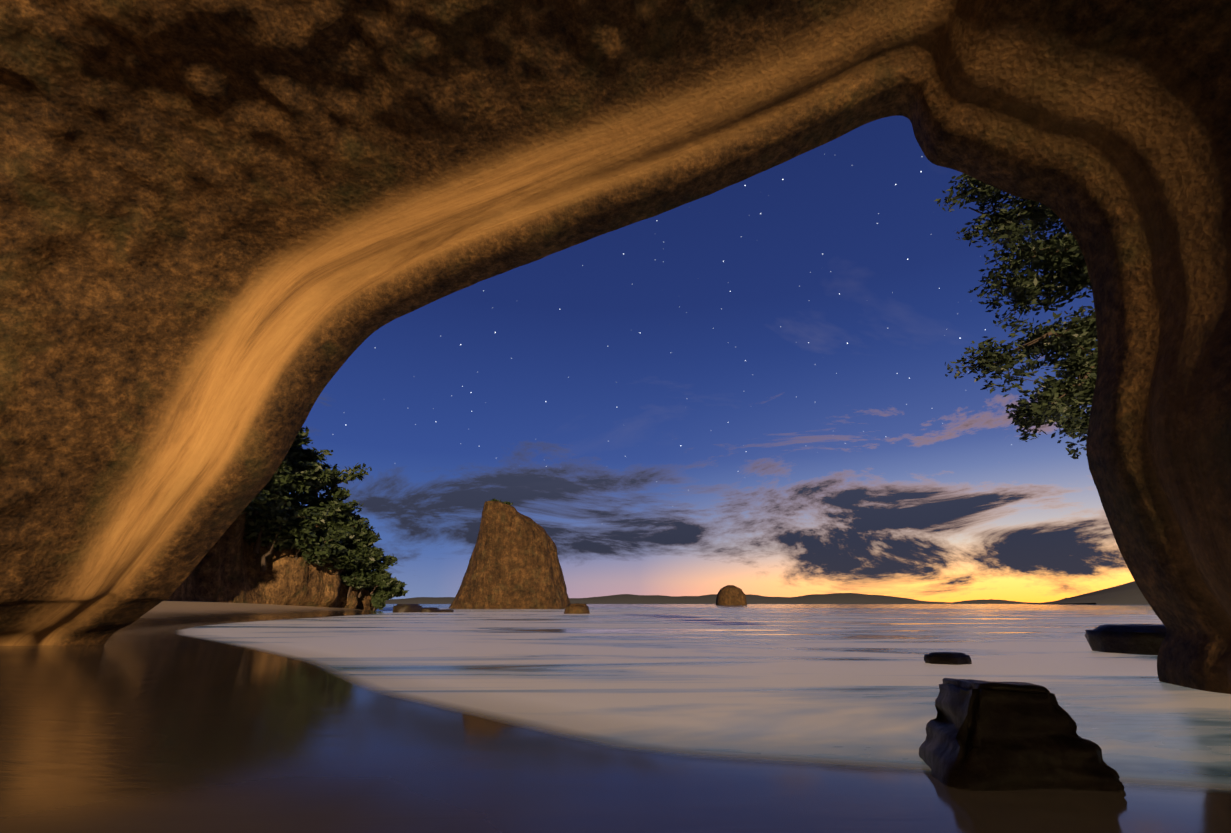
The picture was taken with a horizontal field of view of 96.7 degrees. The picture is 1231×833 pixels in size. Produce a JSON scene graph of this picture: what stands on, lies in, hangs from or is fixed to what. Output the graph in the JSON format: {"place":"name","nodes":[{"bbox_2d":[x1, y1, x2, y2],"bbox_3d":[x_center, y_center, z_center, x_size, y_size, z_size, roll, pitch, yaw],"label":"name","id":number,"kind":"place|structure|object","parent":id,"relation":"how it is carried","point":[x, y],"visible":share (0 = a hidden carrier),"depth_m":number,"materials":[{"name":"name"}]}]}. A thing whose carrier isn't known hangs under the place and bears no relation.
{"place":"outdoors","nodes":[
{"label":"outdoors","id":0,"kind":"place"},
{"bbox_2d":[164,496,376,609],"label":"headland cliff","id":1,"kind":"structure","parent":0,"point":[226,569],"depth_m":47.74,"materials":[{"name":"brown stone"}]},
{"bbox_2d":[239,489,277,515],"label":"headland tree","id":2,"kind":"object","parent":1,"relation":"on","point":[263,496],"visible":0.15,"depth_m":42.71,"materials":[{"name":"green plant"}]},
{"bbox_2d":[261,476,281,491],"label":"headland tree","id":3,"kind":"object","parent":1,"relation":"on","point":[268,484],"depth_m":44.91,"materials":[{"name":"green plant"}]},
{"bbox_2d":[264,471,288,487],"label":"headland tree","id":4,"kind":"object","parent":1,"relation":"on","point":[281,478],"visible":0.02,"depth_m":45.62,"materials":[{"name":"green plant"}]},
{"bbox_2d":[252,463,302,514],"bbox_3d":[-30.448,5.830,47.005,5.219,4.930,5.507,-15,-24,36],"label":"headland tree","id":5,"kind":"object","parent":1,"relation":"on","point":[290,478],"visible":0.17,"depth_m":47.66,"materials":[{"name":"green plant"}]},
{"bbox_2d":[243,512,316,571],"bbox_3d":[-29.690,10.967,48.544,6.572,5.487,7.874,0,-19,1],"label":"headland tree","id":6,"kind":"object","parent":1,"relation":"on","point":[280,536],"visible":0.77,"depth_m":47.11,"materials":[{"name":"green plant"}]},
{"bbox_2d":[279,457,289,466],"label":"headland tree","id":7,"kind":"object","parent":1,"relation":"on","point":[284,461],"visible":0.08,"depth_m":46.63,"materials":[{"name":"green plant"}]},
{"bbox_2d":[245,486,328,553],"bbox_3d":[-30.789,8.586,47.925,8.287,6.694,8.534,-6,-20,17],"label":"headland tree","id":8,"kind":"object","parent":1,"relation":"on","point":[278,506],"visible":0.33,"depth_m":47.30,"materials":[{"name":"green plant"}]},
{"bbox_2d":[270,465,316,494],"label":"headland tree","id":9,"kind":"object","parent":1,"relation":"on","point":[300,487],"visible":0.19,"depth_m":49.01,"materials":[{"name":"green plant"}]},
{"bbox_2d":[286,442,316,458],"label":"headland tree","id":10,"kind":"object","parent":1,"relation":"on","point":[294,448],"visible":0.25,"depth_m":51.39,"materials":[{"name":"green plant"}]},
{"bbox_2d":[280,450,323,498],"bbox_3d":[-31.075,5.327,51.764,6.140,4.825,5.164,0,-19,1],"label":"headland tree","id":11,"kind":"object","parent":1,"relation":"on","point":[295,463],"visible":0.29,"depth_m":51.72,"materials":[{"name":"green plant"}]},
{"bbox_2d":[293,430,312,446],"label":"headland tree","id":12,"kind":"object","parent":1,"relation":"on","point":[300,439],"visible":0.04,"depth_m":49.41,"materials":[{"name":"green plant"}]},
{"bbox_2d":[299,426,309,437],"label":"headland tree","id":13,"kind":"object","parent":1,"relation":"on","point":[302,428],"depth_m":53.26,"materials":[{"name":"green plant"}]},
{"bbox_2d":[263,517,350,560],"bbox_3d":[-28.749,11.800,50.109,6.256,5.530,5.848,-11,-22,28],"label":"headland tree","id":14,"kind":"object","parent":1,"relation":"on","point":[307,546],"visible":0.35,"depth_m":49.96,"materials":[{"name":"green plant"}]},
{"bbox_2d":[285,446,339,503],"bbox_3d":[-29.848,5.554,52.106,6.362,5.339,5.662,18,-26,-42],"label":"headland tree","id":15,"kind":"object","parent":1,"relation":"on","point":[313,464],"visible":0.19,"depth_m":52.12,"materials":[{"name":"green plant"}]},
{"bbox_2d":[290,538,346,565],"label":"headland tree","id":16,"kind":"object","parent":1,"relation":"on","point":[326,553],"visible":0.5,"depth_m":50.05,"materials":[{"name":"green plant"}]},
{"bbox_2d":[286,528,351,548],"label":"headland tree","id":17,"kind":"object","parent":1,"relation":"on","point":[318,532],"visible":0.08,"depth_m":51.96,"materials":[{"name":"green plant"}]},
{"bbox_2d":[311,510,350,529],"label":"headland tree","id":18,"kind":"object","parent":1,"relation":"on","point":[328,522],"visible":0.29,"depth_m":53.51,"materials":[{"name":"green plant"}]},
{"bbox_2d":[301,487,363,520],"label":"headland tree","id":19,"kind":"object","parent":1,"relation":"on","point":[337,505],"visible":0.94,"depth_m":53.31,"materials":[{"name":"green plant"}]},
{"bbox_2d":[304,461,371,506],"bbox_3d":[-28.891,7.380,54.148,7.291,6.615,7.561,-10,-22,28],"label":"headland tree","id":20,"kind":"object","parent":1,"relation":"on","point":[349,476],"visible":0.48,"depth_m":54.27,"materials":[{"name":"green plant"}]},
{"bbox_2d":[320,547,364,574],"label":"headland tree","id":21,"kind":"object","parent":1,"relation":"on","point":[340,561],"visible":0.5,"depth_m":53.37,"materials":[{"name":"green plant"}]},
{"bbox_2d":[318,501,369,534],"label":"headland tree","id":22,"kind":"object","parent":1,"relation":"on","point":[350,516],"visible":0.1,"depth_m":54.70,"materials":[{"name":"green plant"}]},
{"bbox_2d":[324,519,372,545],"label":"headland tree","id":23,"kind":"object","parent":1,"relation":"on","point":[361,531],"visible":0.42,"depth_m":54.56,"materials":[{"name":"green plant"}]},
{"bbox_2d":[340,567,374,597],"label":"headland tree","id":24,"kind":"object","parent":1,"relation":"on","point":[359,580],"visible":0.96,"depth_m":55.74,"materials":[{"name":"green plant"}]},
{"bbox_2d":[342,536,374,574],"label":"headland tree","id":25,"kind":"object","parent":1,"relation":"on","point":[361,547],"visible":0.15,"depth_m":55.33,"materials":[{"name":"green plant"}]},
{"bbox_2d":[342,524,381,547],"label":"headland tree","id":26,"kind":"object","parent":1,"relation":"on","point":[373,538],"visible":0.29,"depth_m":56.51,"materials":[{"name":"green plant"}]},
{"bbox_2d":[354,548,383,576],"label":"headland tree","id":27,"kind":"object","parent":1,"relation":"on","point":[364,564],"visible":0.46,"depth_m":56.26,"materials":[{"name":"green plant"}]},
{"bbox_2d":[358,570,386,597],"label":"headland tree","id":28,"kind":"object","parent":1,"relation":"on","point":[370,573],"visible":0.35,"depth_m":57.63,"materials":[{"name":"green plant"}]},
{"bbox_2d":[366,545,384,569],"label":"headland tree","id":29,"kind":"object","parent":1,"relation":"on","point":[375,548],"depth_m":57.57,"materials":[{"name":"green plant"}]},
{"bbox_2d":[362,553,397,571],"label":"headland tree","id":30,"kind":"object","parent":1,"relation":"on","point":[387,560],"visible":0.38,"depth_m":58.28,"materials":[{"name":"green plant"}]},
{"bbox_2d":[370,570,397,594],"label":"headland tree","id":31,"kind":"object","parent":1,"relation":"on","point":[380,582],"visible":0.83,"depth_m":58.37,"materials":[{"name":"green plant"}]},
{"bbox_2d":[366,583,404,591],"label":"headland tree","id":32,"kind":"object","parent":1,"relation":"on","point":[388,587],"visible":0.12,"depth_m":59.85,"materials":[{"name":"green plant"}]},
{"bbox_2d":[370,577,408,598],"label":"headland tree","id":33,"kind":"object","parent":1,"relation":"on","point":[394,590],"visible":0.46,"depth_m":59.80,"materials":[{"name":"green plant"}]},
{"bbox_2d":[0,601,1230,832],"bbox_3d":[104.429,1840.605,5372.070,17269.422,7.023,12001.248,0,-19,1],"label":"ground","id":34,"kind":"structure","parent":0,"point":[150,721],"depth_m":2.64,"materials":[{"name":"sand"}]},
{"bbox_2d":[370,588,394,609],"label":"headland tree","id":35,"kind":"object","parent":34,"relation":"on","point":[377,602],"visible":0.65,"depth_m":59.21,"materials":[{"name":"green plant"}]},
{"bbox_2d":[393,604,421,612],"bbox_3d":[-20.123,19.398,53.019,2.656,2.380,4.207,0,-19,1],"label":"rock","id":36,"kind":"object","parent":34,"relation":"on","point":[407,608],"visible":0.44,"depth_m":51.90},
{"bbox_2d":[421,607,439,611],"bbox_3d":[-17.845,19.064,52.580,1.774,1.357,2.552,5,-20,-14],"label":"rock","id":37,"kind":"object","parent":34,"relation":"on","point":[431,609],"visible":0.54,"depth_m":51.77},
{"bbox_2d":[438,609,453,611],"bbox_3d":[-16.248,18.865,52.266,1.422,0.848,2.227,0,-19,1],"label":"rock","id":38,"kind":"object","parent":34,"relation":"on","point":[446,610],"visible":0.44,"depth_m":51.74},
{"bbox_2d":[449,501,570,608],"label":"sea stack","id":39,"kind":"object","parent":34,"relation":"on","point":[514,563],"visible":0.9,"depth_m":86.84,"materials":[{"name":"brown stone"}]},
{"bbox_2d":[489,498,512,504],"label":"vegetation","id":40,"kind":"object","parent":39,"relation":"on","point":[505,502],"visible":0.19,"depth_m":90.81,"materials":[{"name":"green plant"}]},
{"bbox_2d":[564,603,589,613],"bbox_3d":[-3.190,16.589,44.757,1.986,2.488,1.812,-7,-20,20],"label":"sea stack rock","id":41,"kind":"object","parent":34,"relation":"on","point":[577,608],"visible":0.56,"depth_m":44.33,"materials":[{"name":"brown stone"}]},
{"bbox_2d":[0,0,1230,693],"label":"cave arch","id":42,"kind":"structure","parent":34,"relation":"on","point":[234,234],"depth_m":8.30,"materials":[{"name":"brown stone"}]},
{"bbox_2d":[935,173,1097,458],"bbox_3d":[7.535,-2.286,8.587,4.681,5.855,2.382,5,-19,-14],"label":"hanging tree","id":43,"kind":"object","parent":42,"relation":"hanging from","point":[1059,252],"visible":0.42,"depth_m":8.22,"materials":[{"name":"green plant"}]},
{"bbox_2d":[924,652,971,664],"bbox_3d":[4.553,3.446,7.444,0.609,0.439,0.405,0,-19,1],"label":"reef rock","id":44,"kind":"object","parent":34,"relation":"on","point":[953,658],"visible":0.42,"depth_m":7.39,"materials":[{"name":"black stone"}]},
{"bbox_2d":[919,678,1123,791],"bbox_3d":[1.887,1.575,2.716,0.816,0.515,0.646,0,-19,1],"label":"boulder","id":45,"kind":"object","parent":34,"relation":"on","point":[989,736],"visible":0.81,"depth_m":2.49,"materials":[{"name":"black stone"}]},
{"bbox_2d":[1085,624,1165,654],"bbox_3d":[9.078,4.176,9.092,1.802,1.364,1.253,0,-19,1],"label":"rock","id":46,"kind":"object","parent":34,"relation":"on","point":[1144,639],"visible":0.31,"depth_m":8.98,"materials":[{"name":"black stone"}]},
{"bbox_2d":[385,593,957,603],"bbox_3d":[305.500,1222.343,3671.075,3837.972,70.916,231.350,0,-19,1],"label":"hills","id":47,"kind":"structure","parent":0,"point":[845,598],"depth_m":3576.78,"materials":[{"name":"black stone"}]},
{"bbox_2d":[176,604,1230,791],"bbox_3d":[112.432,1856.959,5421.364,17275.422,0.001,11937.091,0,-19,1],"label":"sea","id":48,"kind":"structure","parent":0,"point":[852,682],"depth_m":6.56,"materials":[{"name":"grey liquid"}]},
{"bbox_2d":[716,585,746,604],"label":"islet","id":49,"kind":"object","parent":48,"relation":"in","point":[730,595],"visible":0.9,"depth_m":311.13,"materials":[{"name":"brown stone"}]},
{"bbox_2d":[289,116,1134,602],"label":"sky","id":50,"kind":"structure","parent":0,"point":[744,384],"materials":[{"name":"blue"}]},
{"bbox_2d":[953,598,1065,603],"bbox_3d":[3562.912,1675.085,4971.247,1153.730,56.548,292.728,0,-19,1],"label":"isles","id":51,"kind":"structure","parent":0,"point":[990,601],"depth_m":4856.24,"materials":[{"name":"grey stone"}]},
{"bbox_2d":[1032,581,1148,604],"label":"headland","id":52,"kind":"structure","parent":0,"point":[1129,593],"depth_m":669.38,"materials":[{"name":"grey"}]}
]}

